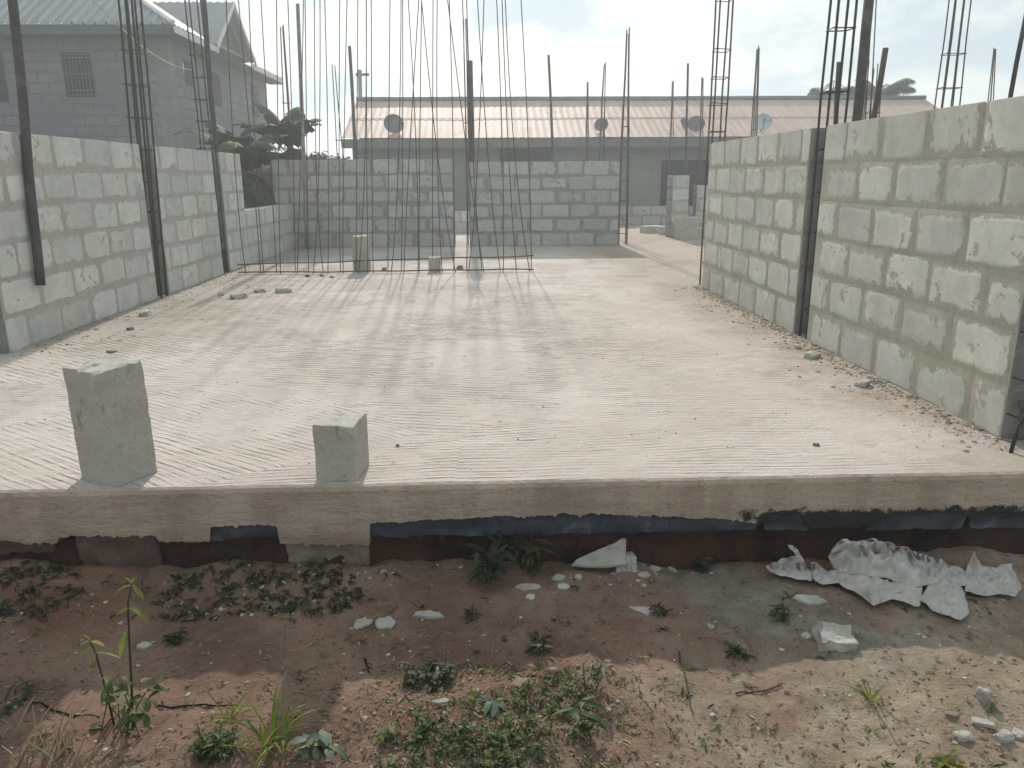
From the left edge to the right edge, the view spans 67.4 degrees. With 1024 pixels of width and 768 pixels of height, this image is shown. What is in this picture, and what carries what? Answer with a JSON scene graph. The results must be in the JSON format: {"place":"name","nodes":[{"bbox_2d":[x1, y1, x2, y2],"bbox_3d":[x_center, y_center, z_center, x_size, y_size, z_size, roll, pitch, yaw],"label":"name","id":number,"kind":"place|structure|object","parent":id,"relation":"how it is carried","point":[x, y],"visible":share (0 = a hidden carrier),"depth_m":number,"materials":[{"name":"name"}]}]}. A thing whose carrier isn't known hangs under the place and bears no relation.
{"place":"outdoors","nodes":[
{"label":"outdoors","id":0,"kind":"place"},
{"bbox_2d":[0,0,281,176],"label":"two storey house","id":1,"kind":"structure","parent":0,"point":[74,70],"depth_m":18.55,"materials":[{"name":"concrete"}]},
{"bbox_2d":[59,52,96,96],"bbox_3d":[-10.373,-7.408,18.415,0.730,1.000,0.146,-1,15,-2],"label":"window","id":2,"kind":"structure","parent":1,"relation":"in","point":[78,67],"depth_m":18.43,"materials":[{"name":"metal"}]},
{"bbox_2d":[0,225,1023,569],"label":"concrete floor","id":3,"kind":"structure","parent":0,"point":[566,333],"depth_m":3.76,"materials":[{"name":"concrete"}]},
{"bbox_2d":[0,131,157,353],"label":"block wall","id":4,"kind":"structure","parent":3,"relation":"on","point":[95,235],"depth_m":6.19,"materials":[{"name":"concrete"}]},
{"bbox_2d":[7,0,45,285],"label":"timber pole","id":5,"kind":"object","parent":4,"relation":"attached to","point":[25,130],"visible":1,"depth_m":5.51,"materials":[{"name":"wood"}]},
{"bbox_2d":[62,355,156,486],"bbox_3d":[-1.614,0.144,3.093,0.231,0.477,0.195,7,17,28],"label":"concrete block","id":6,"kind":"object","parent":3,"relation":"on","point":[108,407],"depth_m":3.02,"materials":[{"name":"concrete"}]},
{"bbox_2d":[117,0,167,297],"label":"rebar cage","id":7,"kind":"object","parent":3,"relation":"on","point":[141,93],"visible":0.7,"depth_m":7.45,"materials":[{"name":"metal"}]},
{"bbox_2d":[139,146,223,294],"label":"block wall","id":8,"kind":"structure","parent":3,"relation":"on","point":[190,226],"depth_m":8.54,"materials":[{"name":"concrete"}]},
{"bbox_2d":[184,0,228,273],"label":"rebar cage","id":9,"kind":"object","parent":3,"relation":"on","point":[206,100],"visible":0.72,"depth_m":9.34,"materials":[{"name":"metal"}]},
{"bbox_2d":[201,0,228,271],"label":"timber pole","id":10,"kind":"object","parent":3,"relation":"on","point":[205,14],"visible":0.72,"depth_m":9.52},
{"bbox_2d":[210,524,278,540],"bbox_3d":[-1.070,0.586,3.070,0.275,0.099,0.015,-1,15,-2],"label":"plastic membrane","id":11,"kind":"object","parent":3,"relation":"attached to","point":[233,532],"visible":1,"depth_m":3.07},
{"bbox_2d":[211,152,294,271],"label":"block wall","id":12,"kind":"structure","parent":3,"relation":"on","point":[227,182],"depth_m":10.55,"materials":[{"name":"concrete"}]},
{"bbox_2d":[296,3,308,248],"bbox_3d":[-3.460,-4.176,12.692,0.195,3.852,0.076,-1,15,-2],"label":"timber pole","id":13,"kind":"object","parent":3,"relation":"on","point":[302,129],"visible":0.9,"depth_m":12.65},
{"bbox_2d":[312,412,368,481],"bbox_3d":[-0.694,0.252,3.136,0.168,0.237,0.194,1,15,6],"label":"concrete block","id":14,"kind":"object","parent":3,"relation":"on","point":[341,446],"depth_m":3.06,"materials":[{"name":"concrete"}]},
{"bbox_2d":[348,46,357,158],"bbox_3d":[-3.097,-4.734,15.204,0.091,3.619,0.090,-1,15,-2],"label":"timber pole","id":15,"kind":"object","parent":3,"relation":"on","point":[352,95],"visible":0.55,"depth_m":14.96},
{"bbox_2d":[351,235,370,270],"bbox_3d":[-1.951,-1.695,9.955,0.196,0.467,0.156,3,15,12],"label":"concrete block","id":16,"kind":"object","parent":3,"relation":"on","point":[363,265],"depth_m":9.89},
{"bbox_2d":[271,159,455,247],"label":"block wall","id":17,"kind":"structure","parent":3,"relation":"on","point":[377,172],"depth_m":13.27,"materials":[{"name":"concrete"}]},
{"bbox_2d":[226,0,533,273],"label":"rebar row","id":18,"kind":"object","parent":3,"relation":"on","point":[401,259],"visible":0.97,"depth_m":9.47,"materials":[{"name":"metal"}]},
{"bbox_2d":[455,211,469,232],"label":"block wall","id":19,"kind":"structure","parent":3,"relation":"on","point":[460,221],"depth_m":16.82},
{"bbox_2d":[463,18,469,243],"bbox_3d":[-0.790,-4.410,13.601,0.113,3.798,0.176,-1,15,-2],"label":"rebar cage","id":20,"kind":"object","parent":3,"relation":"on","point":[467,111],"visible":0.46,"depth_m":13.52,"materials":[{"name":"metal"}]},
{"bbox_2d":[467,60,474,236],"bbox_3d":[-0.698,-3.970,13.360,0.113,3.074,0.116,-1,15,-2],"label":"timber pole","id":21,"kind":"object","parent":3,"relation":"on","point":[472,107],"visible":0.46,"depth_m":13.13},
{"bbox_2d":[10,249,1018,480],"bbox_3d":[-0.765,-0.998,8.224,5.686,0.018,10.537,-1,15,-2],"label":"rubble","id":22,"kind":"object","parent":3,"relation":"on","point":[882,383],"visible":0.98,"depth_m":5.20,"materials":[{"name":"concrete"}]},
{"bbox_2d":[469,161,619,245],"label":"block wall","id":23,"kind":"structure","parent":3,"relation":"on","point":[574,202],"depth_m":13.39,"materials":[{"name":"concrete"}]},
{"bbox_2d":[547,55,553,160],"bbox_3d":[0.866,-5.040,16.289,0.259,3.602,0.059,-1,15,-2],"label":"timber pole","id":24,"kind":"object","parent":3,"relation":"on","point":[551,112],"visible":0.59,"depth_m":16.07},
{"bbox_2d":[370,513,756,537],"bbox_3d":[0.214,0.563,3.109,1.592,0.137,0.024,-1,15,-2],"label":"plastic membrane","id":25,"kind":"object","parent":3,"relation":"attached to","point":[564,523],"visible":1,"depth_m":3.11,"materials":[{"name":"plastic"}]},
{"bbox_2d":[585,82,588,160],"bbox_3d":[1.597,-4.798,16.376,0.141,3.077,0.182,-1,15,-2],"label":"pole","id":26,"kind":"object","parent":3,"relation":"on","point":[587,114],"visible":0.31,"depth_m":16.16,"materials":[{"name":"metal"}]},
{"bbox_2d":[598,62,605,160],"bbox_3d":[1.886,-4.990,16.337,0.171,3.466,0.186,-1,15,-2],"label":"rebar cage","id":27,"kind":"object","parent":3,"relation":"on","point":[603,86],"visible":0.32,"depth_m":16.14,"materials":[{"name":"metal"}]},
{"bbox_2d":[617,27,629,244],"bbox_3d":[1.943,-4.205,13.232,0.193,3.563,0.184,-1,15,-2],"label":"rebar cage","id":28,"kind":"object","parent":3,"relation":"on","point":[627,156],"visible":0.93,"depth_m":13.22,"materials":[{"name":"metal"}]},
{"bbox_2d":[669,80,673,174],"bbox_3d":[3.610,-5.157,17.398,0.172,3.216,0.157,-1,15,-2],"label":"rebar cage","id":29,"kind":"object","parent":3,"relation":"on","point":[672,104],"visible":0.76,"depth_m":17.23,"materials":[{"name":"metal"}]},
{"bbox_2d":[685,63,688,174],"bbox_3d":[3.728,-5.002,16.399,0.169,3.436,0.053,-1,15,-2],"label":"timber pole","id":30,"kind":"object","parent":3,"relation":"on","point":[686,120],"visible":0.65,"depth_m":16.23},
{"bbox_2d":[675,228,700,239],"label":"concrete block","id":31,"kind":"structure","parent":3,"relation":"on","point":[687,233],"depth_m":14.63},
{"bbox_2d":[675,217,697,227],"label":"concrete block","id":32,"kind":"structure","parent":31,"relation":"on","point":[686,222],"depth_m":14.68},
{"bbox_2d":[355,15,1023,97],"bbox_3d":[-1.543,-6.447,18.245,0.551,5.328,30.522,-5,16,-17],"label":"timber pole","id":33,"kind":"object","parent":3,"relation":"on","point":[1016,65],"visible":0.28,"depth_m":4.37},
{"bbox_2d":[698,77,703,184],"bbox_3d":[4.285,-5.199,17.413,0.191,3.282,0.164,-1,15,-2],"label":"rebar cage","id":34,"kind":"object","parent":3,"relation":"on","point":[701,102],"visible":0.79,"depth_m":17.25,"materials":[{"name":"metal"}]},
{"bbox_2d":[699,0,733,284],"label":"rebar cage","id":35,"kind":"object","parent":3,"relation":"on","point":[712,131],"visible":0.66,"depth_m":7.96,"materials":[{"name":"metal"}]},
{"bbox_2d":[750,46,759,136],"bbox_3d":[4.271,-4.174,13.534,0.178,3.318,0.176,-1,15,-2],"label":"rebar cage","id":36,"kind":"object","parent":3,"relation":"on","point":[756,92],"visible":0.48,"depth_m":13.30,"materials":[{"name":"metal"}]},
{"bbox_2d":[702,128,824,333],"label":"block wall","id":37,"kind":"structure","parent":3,"relation":"on","point":[759,193],"depth_m":6.46,"materials":[{"name":"concrete"}]},
{"bbox_2d":[763,514,815,530],"bbox_3d":[1.139,0.554,3.139,0.234,0.099,0.018,-1,15,-1],"label":"plastic membrane","id":38,"kind":"object","parent":3,"relation":"attached to","point":[780,523],"visible":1,"depth_m":3.14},
{"bbox_2d":[799,0,857,339],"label":"rebar cage","id":39,"kind":"object","parent":3,"relation":"on","point":[830,91],"visible":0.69,"depth_m":5.28,"materials":[{"name":"metal"}]},
{"bbox_2d":[852,0,873,121],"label":"timber pole","id":40,"kind":"object","parent":3,"relation":"on","point":[862,63],"visible":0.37,"depth_m":6.20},
{"bbox_2d":[865,0,876,119],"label":"rebar cage","id":41,"kind":"object","parent":3,"relation":"on","point":[872,67],"visible":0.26,"depth_m":6.63,"materials":[{"name":"metal"}]},
{"bbox_2d":[871,48,888,118],"bbox_3d":[3.417,-2.011,7.451,0.198,2.317,0.072,-1,15,-2],"label":"timber pole","id":42,"kind":"object","parent":3,"relation":"on","point":[879,85],"visible":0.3,"depth_m":7.22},
{"bbox_2d":[807,96,1023,437],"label":"block wall","id":43,"kind":"structure","parent":3,"relation":"on","point":[917,289],"depth_m":4.04,"materials":[{"name":"concrete"}]},
{"bbox_2d":[865,512,965,530],"bbox_3d":[1.658,0.553,3.160,0.422,0.104,0.019,-1,15,-2],"label":"plastic membrane","id":44,"kind":"object","parent":3,"relation":"attached to","point":[934,521],"visible":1,"depth_m":3.16,"materials":[{"name":"plastic"}]},
{"bbox_2d":[934,0,971,108],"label":"rebar cage","id":45,"kind":"object","parent":3,"relation":"on","point":[954,87],"visible":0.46,"depth_m":8.12,"materials":[{"name":"metal"}]},
{"bbox_2d":[969,515,1023,528],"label":"plastic membrane","id":46,"kind":"object","parent":3,"relation":"attached to","point":[1003,521],"visible":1,"depth_m":3.18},
{"bbox_2d":[1006,330,1023,452],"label":"rebar cage","id":47,"kind":"object","parent":3,"relation":"on","point":[1016,433],"visible":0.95,"depth_m":3.35,"materials":[{"name":"metal"}]},
{"bbox_2d":[0,545,1023,767],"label":"ground","id":48,"kind":"structure","parent":0,"point":[444,593],"depth_m":2.59,"materials":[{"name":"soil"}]},
{"bbox_2d":[0,676,57,717],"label":"grass tuft","id":49,"kind":"object","parent":48,"relation":"on","point":[8,706],"visible":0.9,"depth_m":2.43,"materials":[{"name":"green plant"}]},
{"bbox_2d":[0,560,84,620],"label":"leafy weed","id":50,"kind":"object","parent":48,"relation":"on","point":[59,569],"visible":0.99,"depth_m":2.95,"materials":[{"name":"green plant"}]},
{"bbox_2d":[1,696,100,767],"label":"straw clump","id":51,"kind":"object","parent":48,"relation":"on","point":[30,741],"visible":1,"depth_m":2.14,"materials":[{"name":"plant"}]},
{"bbox_2d":[77,576,165,739],"bbox_3d":[-1.134,0.815,2.219,0.224,0.588,0.153,-1,15,-2],"label":"tall weed","id":52,"kind":"object","parent":48,"relation":"on","point":[108,698],"visible":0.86,"depth_m":2.22,"materials":[{"name":"green plant"}]},
{"bbox_2d":[161,627,189,646],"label":"leafy weed","id":53,"kind":"object","parent":48,"relation":"on","point":[173,639],"visible":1,"depth_m":2.71,"materials":[{"name":"green plant"}]},
{"bbox_2d":[151,554,271,621],"bbox_3d":[-1.168,0.793,2.994,0.448,0.126,0.362,-1,15,-2],"label":"leafy weed","id":54,"kind":"object","parent":48,"relation":"on","point":[194,579],"visible":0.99,"depth_m":2.99,"materials":[{"name":"green plant"}]},
{"bbox_2d":[179,722,246,767],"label":"leafy weed","id":55,"kind":"object","parent":48,"relation":"on","point":[206,744],"visible":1,"depth_m":2.15,"materials":[{"name":"green plant"}]},
{"bbox_2d":[172,120,288,208],"bbox_3d":[-4.749,-3.259,13.323,1.899,2.582,2.174,-1,15,-2],"label":"banana plant","id":56,"kind":"object","parent":48,"relation":"on","point":[225,140],"visible":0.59,"depth_m":12.99,"materials":[{"name":"green plant"}]},
{"bbox_2d":[196,686,270,729],"bbox_3d":[-0.855,0.983,2.292,0.244,0.079,0.146,2,15,8],"label":"grass tuft","id":57,"kind":"object","parent":48,"relation":"on","point":[232,710],"visible":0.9,"depth_m":2.32,"materials":[{"name":"green plant"}]},
{"bbox_2d":[193,134,281,156],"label":"banana plant","id":58,"kind":"object","parent":48,"relation":"on","point":[245,140],"visible":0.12,"depth_m":13.82,"materials":[{"name":"green plant"}]},
{"bbox_2d":[248,164,273,193],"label":"bush","id":59,"kind":"object","parent":48,"relation":"on","point":[264,176],"visible":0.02,"depth_m":19.17,"materials":[{"name":"green plant"}]},
{"bbox_2d":[213,680,318,767],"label":"grass tuft","id":60,"kind":"object","parent":48,"relation":"on","point":[274,728],"visible":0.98,"depth_m":2.20,"materials":[{"name":"green plant"}]},
{"bbox_2d":[233,103,321,190],"bbox_3d":[-4.238,-3.726,14.344,1.475,2.932,1.588,7,17,26],"label":"banana plant","id":61,"kind":"object","parent":48,"relation":"on","point":[285,127],"visible":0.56,"depth_m":14.05,"materials":[{"name":"green plant"}]},
{"bbox_2d":[280,25,291,150],"bbox_3d":[-4.155,-4.361,14.230,0.219,4.218,0.161,-1,15,-2],"label":"rebar cage","id":62,"kind":"object","parent":48,"relation":"on","point":[287,93],"visible":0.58,"depth_m":13.90,"materials":[{"name":"metal"}]},
{"bbox_2d":[259,145,350,173],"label":"bush","id":63,"kind":"object","parent":48,"relation":"on","point":[314,156],"visible":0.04,"depth_m":19.55,"materials":[{"name":"green plant"}]},
{"bbox_2d":[252,561,364,623],"bbox_3d":[-0.779,0.798,2.974,0.442,0.086,0.357,-1,15,-2],"label":"leafy weed","id":64,"kind":"object","parent":48,"relation":"on","point":[336,608],"visible":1,"depth_m":2.95,"materials":[{"name":"green plant"}]},
{"bbox_2d":[290,730,349,761],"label":"leafy weed","id":65,"kind":"object","parent":48,"relation":"on","point":[311,741],"visible":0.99,"depth_m":2.16,"materials":[{"name":"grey plant"}]},
{"bbox_2d":[375,616,395,629],"bbox_3d":[-0.465,0.876,2.814,0.079,0.029,0.064,-1,15,-2],"label":"mortar shard","id":66,"kind":"object","parent":48,"relation":"on","point":[388,622],"visible":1,"depth_m":2.81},
{"bbox_2d":[369,709,461,767],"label":"leafy weed","id":67,"kind":"object","parent":48,"relation":"on","point":[425,725],"visible":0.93,"depth_m":2.20,"materials":[{"name":"green plant"}]},
{"bbox_2d":[399,652,456,692],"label":"leafy weed","id":68,"kind":"object","parent":48,"relation":"on","point":[444,668],"visible":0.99,"depth_m":2.49,"materials":[{"name":"green plant"}]},
{"bbox_2d":[412,610,444,619],"bbox_3d":[-0.311,0.863,2.866,0.122,0.025,0.040,-1,15,-2],"label":"mortar shard","id":69,"kind":"object","parent":48,"relation":"on","point":[429,615],"visible":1,"depth_m":2.86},
{"bbox_2d":[473,694,506,718],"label":"leafy weed","id":70,"kind":"object","parent":48,"relation":"on","point":[493,706],"visible":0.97,"depth_m":2.32,"materials":[{"name":"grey plant"}]},
{"bbox_2d":[463,530,517,583],"bbox_3d":[-0.082,0.698,3.042,0.217,0.199,0.201,-5,16,-18],"label":"leafy weed","id":71,"kind":"object","parent":48,"relation":"on","point":[498,553],"visible":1,"depth_m":3.02,"materials":[{"name":"green plant"}]},
{"bbox_2d":[446,711,555,767],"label":"leafy weed","id":72,"kind":"object","parent":48,"relation":"on","point":[492,737],"visible":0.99,"depth_m":2.16,"materials":[{"name":"green plant"}]},
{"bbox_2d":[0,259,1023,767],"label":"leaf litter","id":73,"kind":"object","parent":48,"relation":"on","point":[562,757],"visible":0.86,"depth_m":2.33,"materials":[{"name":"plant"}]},
{"bbox_2d":[0,562,1023,767],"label":"undergrowth","id":74,"kind":"object","parent":48,"relation":"on","point":[917,758],"visible":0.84,"depth_m":2.39,"materials":[{"name":"green plant"}]},
{"bbox_2d":[505,534,554,578],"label":"leafy weed","id":75,"kind":"object","parent":48,"relation":"on","point":[533,552],"visible":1,"depth_m":3.08,"materials":[{"name":"green plant"}]},
{"bbox_2d":[524,631,553,655],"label":"leafy weed","id":76,"kind":"object","parent":48,"relation":"on","point":[538,644],"visible":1,"depth_m":2.61,"materials":[{"name":"green plant"}]},
{"bbox_2d":[509,673,591,720],"bbox_3d":[0.118,0.957,2.354,0.257,0.065,0.220,-1,15,-2],"label":"leafy weed","id":77,"kind":"object","parent":48,"relation":"on","point":[556,707],"visible":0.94,"depth_m":2.35,"materials":[{"name":"green plant"}]},
{"bbox_2d":[551,696,609,741],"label":"leafy weed","id":78,"kind":"object","parent":48,"relation":"on","point":[586,718],"visible":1,"depth_m":2.19,"materials":[{"name":"green plant"}]},
{"bbox_2d":[576,660,615,689],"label":"leafy weed","id":79,"kind":"object","parent":48,"relation":"on","point":[593,679],"visible":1,"depth_m":2.40,"materials":[{"name":"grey plant"}]},
{"bbox_2d":[571,538,625,567],"bbox_3d":[0.353,0.689,3.118,0.235,0.102,0.089,-1,15,-2],"label":"mortar shard","id":80,"kind":"object","parent":48,"relation":"on","point":[606,556],"visible":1,"depth_m":3.10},
{"bbox_2d":[615,551,636,572],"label":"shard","id":81,"kind":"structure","parent":48,"relation":"on","point":[630,557],"depth_m":3.11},
{"bbox_2d":[342,95,938,210],"bbox_3d":[4.083,-6.956,24.179,17.632,3.960,6.015,-1,15,-2],"label":"bungalow","id":82,"kind":"object","parent":48,"relation":"on","point":[649,119],"visible":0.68,"depth_m":22.00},
{"bbox_2d":[384,114,403,132],"bbox_3d":[-3.261,-7.185,21.189,0.430,0.518,0.413,8,17,29],"label":"satellite dish","id":83,"kind":"object","parent":82,"relation":"on","point":[393,123],"visible":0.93,"depth_m":21.22,"materials":[{"name":"metal"}]},
{"bbox_2d":[501,147,551,161],"bbox_3d":[0.402,-6.203,21.908,1.450,1.130,0.040,-1,15,-2],"label":"window","id":84,"kind":"structure","parent":82,"relation":"in","point":[536,154],"depth_m":21.81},
{"bbox_2d":[660,160,708,205],"bbox_3d":[5.345,-5.449,22.284,2.070,2.020,0.040,-1,15,-2],"label":"door","id":85,"kind":"structure","parent":82,"relation":"in","point":[679,165],"depth_m":22.09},
{"bbox_2d":[754,113,771,130],"bbox_3d":[6.978,-7.281,21.320,0.357,0.474,0.357,-10,18,-33],"label":"satellite dish","id":86,"kind":"object","parent":82,"relation":"on","point":[764,121],"visible":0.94,"depth_m":21.34,"materials":[{"name":"metal"}]},
{"bbox_2d":[724,641,756,661],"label":"leafy weed","id":87,"kind":"object","parent":48,"relation":"on","point":[735,649],"visible":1,"depth_m":2.61,"materials":[{"name":"green plant"}]},
{"bbox_2d":[767,603,791,624],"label":"leafy weed","id":88,"kind":"object","parent":48,"relation":"on","point":[776,613],"visible":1,"depth_m":2.80,"materials":[{"name":"green plant"}]},
{"bbox_2d":[766,545,812,580],"bbox_3d":[1.121,0.709,3.067,0.181,0.138,0.104,-1,15,-2],"label":"torn sack","id":89,"kind":"object","parent":48,"relation":"on","point":[794,567],"visible":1,"depth_m":3.09,"materials":[{"name":"paper"}]},
{"bbox_2d":[792,594,827,605],"bbox_3d":[1.127,0.819,2.905,0.128,0.027,0.051,3,15,12],"label":"mortar shard","id":90,"kind":"object","parent":48,"relation":"on","point":[813,600],"visible":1,"depth_m":2.90,"materials":[{"name":"concrete"}]},
{"bbox_2d":[811,562,850,584],"bbox_3d":[1.259,0.752,3.043,0.153,0.055,0.143,9,18,32],"label":"torn sack","id":91,"kind":"object","parent":48,"relation":"on","point":[821,575],"visible":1,"depth_m":3.06,"materials":[{"name":"paper"}]},
{"bbox_2d":[807,80,854,95],"bbox_3d":[11.780,-8.673,28.668,1.785,4.853,1.713,11,19,36],"label":"palm tree","id":92,"kind":"object","parent":48,"relation":"on","point":[814,92],"visible":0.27,"depth_m":27.99,"materials":[{"name":"green plant"}]},
{"bbox_2d":[811,620,858,651],"bbox_3d":[1.117,0.897,2.668,0.138,0.103,0.124,5,24,5],"label":"concrete block","id":93,"kind":"object","parent":48,"relation":"on","point":[828,636],"depth_m":2.64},
{"bbox_2d":[842,679,894,708],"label":"grass tuft","id":94,"kind":"object","parent":48,"relation":"on","point":[867,697],"visible":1,"depth_m":2.37,"materials":[{"name":"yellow plant"}]},
{"bbox_2d":[828,538,929,587],"bbox_3d":[1.458,0.702,3.020,0.366,0.154,0.211,-1,15,-2],"label":"torn sack","id":95,"kind":"object","parent":48,"relation":"on","point":[872,557],"visible":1,"depth_m":3.06,"materials":[{"name":"plastic"}]},
{"bbox_2d":[839,574,921,606],"bbox_3d":[1.405,0.790,2.925,0.304,0.039,0.226,5,16,18],"label":"torn sack","id":96,"kind":"object","parent":48,"relation":"on","point":[873,591],"visible":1,"depth_m":2.93,"materials":[{"name":"paper"}]},
{"bbox_2d":[850,78,916,95],"bbox_3d":[13.330,-8.611,28.200,2.370,4.959,2.357,-1,15,-2],"label":"palm tree","id":97,"kind":"object","parent":48,"relation":"on","point":[897,87],"visible":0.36,"depth_m":27.19,"materials":[{"name":"green plant"}]},
{"bbox_2d":[884,541,972,585],"bbox_3d":[1.653,0.707,3.038,0.336,0.130,0.199,-1,15,-2],"label":"torn sack","id":98,"kind":"object","parent":48,"relation":"on","point":[940,569],"visible":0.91,"depth_m":3.07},
{"bbox_2d":[920,576,968,619],"bbox_3d":[1.619,0.798,2.881,0.163,0.037,0.290,6,16,23],"label":"torn sack","id":99,"kind":"object","parent":48,"relation":"on","point":[944,596],"visible":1,"depth_m":2.86,"materials":[{"name":"paper"}]},
{"bbox_2d":[927,749,968,767],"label":"leafy weed","id":100,"kind":"object","parent":48,"relation":"on","point":[948,761],"visible":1,"depth_m":2.06,"materials":[{"name":"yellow plant"}]},
{"bbox_2d":[952,730,973,741],"bbox_3d":[1.280,1.001,2.182,0.050,0.025,0.033,2,15,7],"label":"stone","id":101,"kind":"object","parent":48,"relation":"on","point":[963,735],"visible":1,"depth_m":2.17,"materials":[{"name":"stone"}]},
{"bbox_2d":[971,717,994,728],"bbox_3d":[1.365,0.982,2.227,0.058,0.016,0.031,5,16,20],"label":"stone","id":102,"kind":"object","parent":48,"relation":"on","point":[983,722],"visible":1,"depth_m":2.22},
{"bbox_2d":[975,686,992,703],"bbox_3d":[1.423,0.942,2.318,0.031,0.051,0.041,-12,19,-38],"label":"stone","id":103,"kind":"object","parent":48,"relation":"on","point":[984,695],"visible":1,"depth_m":2.31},
{"bbox_2d":[987,48,995,101],"bbox_3d":[7.284,-3.534,11.741,0.308,2.980,0.170,-1,15,-2],"label":"rebar cage","id":104,"kind":"object","parent":48,"relation":"on","point":[993,65],"visible":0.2,"depth_m":11.44,"materials":[{"name":"metal"}]},
{"bbox_2d":[965,552,1021,596],"bbox_3d":[1.888,0.756,3.006,0.195,0.086,0.325,9,17,30],"label":"torn sack","id":105,"kind":"object","parent":48,"relation":"on","point":[1002,579],"visible":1,"depth_m":3.00,"materials":[{"name":"paper"}]},
{"bbox_2d":[993,729,1014,742],"bbox_3d":[1.389,0.998,2.170,0.046,0.029,0.034,-1,15,-2],"label":"stone","id":106,"kind":"object","parent":48,"relation":"on","point":[1004,736],"visible":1,"depth_m":2.16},
{"bbox_2d":[3,0,1023,159],"label":"sky","id":107,"kind":"structure","parent":0,"point":[578,36],"materials":[{"name":"white"}]},
{"bbox_2d":[620,206,692,224],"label":"block wall","id":108,"kind":"structure","parent":0,"point":[646,215],"depth_m":19.02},
{"bbox_2d":[665,175,689,237],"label":"block pier","id":109,"kind":"structure","parent":0,"point":[677,203],"depth_m":14.93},
{"bbox_2d":[692,185,707,236],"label":"block wall","id":110,"kind":"structure","parent":0,"point":[698,197],"depth_m":15.20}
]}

